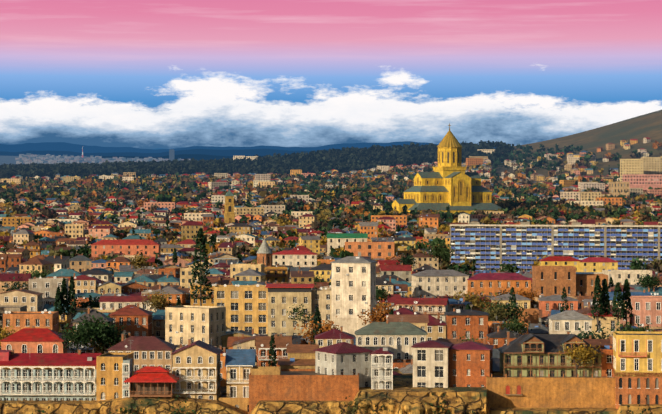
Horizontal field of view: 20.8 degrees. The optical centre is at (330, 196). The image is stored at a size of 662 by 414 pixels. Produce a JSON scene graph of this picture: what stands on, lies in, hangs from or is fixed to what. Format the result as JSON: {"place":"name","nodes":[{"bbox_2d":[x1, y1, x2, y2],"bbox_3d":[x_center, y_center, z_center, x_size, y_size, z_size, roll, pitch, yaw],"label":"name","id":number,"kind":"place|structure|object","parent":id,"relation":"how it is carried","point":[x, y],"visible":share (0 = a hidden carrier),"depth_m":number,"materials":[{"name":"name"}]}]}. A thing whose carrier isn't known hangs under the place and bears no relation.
{"place":"outdoors","nodes":[
{"label":"outdoors","id":0,"kind":"place"},
{"bbox_2d":[0,141,494,160],"bbox_3d":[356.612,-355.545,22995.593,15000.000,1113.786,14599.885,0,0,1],"label":"mountains","id":1,"kind":"structure","parent":0,"point":[198,153],"depth_m":29759.11,"materials":[{"name":"blue stone"}]},
{"bbox_2d":[0,0,661,148],"label":"sky","id":2,"kind":"structure","parent":0,"point":[143,74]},
{"bbox_2d":[4,110,661,392],"bbox_3d":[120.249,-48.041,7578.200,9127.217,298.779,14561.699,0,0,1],"label":"terrain","id":3,"kind":"structure","parent":0,"point":[641,127],"depth_m":3185.69,"materials":[{"name":"brown soil"}]},
{"bbox_2d":[0,146,197,164],"bbox_3d":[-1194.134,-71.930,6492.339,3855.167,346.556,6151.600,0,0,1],"label":"city and masts","id":4,"kind":"object","parent":3,"relation":"on","point":[27,158],"visible":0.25,"depth_m":8837.37,"materials":[{"name":"grey concrete"}]},
{"bbox_2d":[223,190,234,223],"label":"bell tower","id":5,"kind":"structure","parent":3,"relation":"on","point":[229,213],"depth_m":1600.47,"materials":[{"name":"yellow stone"}]},
{"bbox_2d":[257,235,289,280],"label":"church","id":6,"kind":"structure","parent":3,"relation":"on","point":[264,253],"depth_m":900.98,"materials":[{"name":"beige stone"}]},
{"bbox_2d":[0,233,661,372],"bbox_3d":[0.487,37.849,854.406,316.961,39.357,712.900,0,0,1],"label":"buildings","id":7,"kind":"structure","parent":3,"relation":"on","point":[348,297],"depth_m":598.58,"materials":[{"name":"multicoloured stone"}]},
{"bbox_2d":[0,140,661,272],"bbox_3d":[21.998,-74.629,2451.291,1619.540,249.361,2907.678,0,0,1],"label":"distant trees","id":8,"kind":"object","parent":3,"relation":"on","point":[318,162],"visible":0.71,"depth_m":2236.00,"materials":[{"name":"leaf"},{"name":"wood"}]},
{"bbox_2d":[0,213,661,385],"bbox_3d":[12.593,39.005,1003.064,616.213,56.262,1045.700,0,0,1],"label":"houses","id":9,"kind":"structure","parent":3,"relation":"on","point":[90,276],"depth_m":849.88,"materials":[{"name":"multicoloured stone"}]},
{"bbox_2d":[0,137,661,233],"bbox_3d":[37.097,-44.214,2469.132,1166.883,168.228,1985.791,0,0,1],"label":"distant town houses","id":10,"kind":"structure","parent":3,"relation":"on","point":[642,174],"depth_m":1965.32,"materials":[{"name":"multicoloured stone"}]},
{"bbox_2d":[0,217,661,376],"bbox_3d":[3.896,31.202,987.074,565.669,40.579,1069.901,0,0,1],"label":"trees","id":11,"kind":"object","parent":3,"relation":"on","point":[102,335],"visible":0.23,"depth_m":601.55,"materials":[{"name":"leaf"},{"name":"wood"}]},
{"bbox_2d":[0,368,661,413],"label":"cliff rock","id":12,"kind":"object","parent":3,"relation":"on","point":[402,394],"visible":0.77,"depth_m":445.80,"materials":[{"name":"brown stone"}]},
{"bbox_2d":[0,320,661,413],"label":"riverside buildings","id":13,"kind":"structure","parent":12,"relation":"on","point":[537,371],"depth_m":454.57,"materials":[{"name":"multicoloured brick"}]},
{"bbox_2d":[32,393,651,413],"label":"cliff shrubs","id":14,"kind":"object","parent":12,"relation":"on","point":[341,411],"depth_m":441.60,"materials":[{"name":"green plant"}]},
{"bbox_2d":[391,123,504,213],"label":"cathedral","id":15,"kind":"structure","parent":3,"relation":"on","point":[451,183],"depth_m":1678.32,"materials":[{"name":"yellow stone"}]},
{"bbox_2d":[450,222,661,272],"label":"apartment block","id":16,"kind":"structure","parent":3,"relation":"on","point":[524,245],"depth_m":1128.13,"materials":[{"name":"blue concrete"}]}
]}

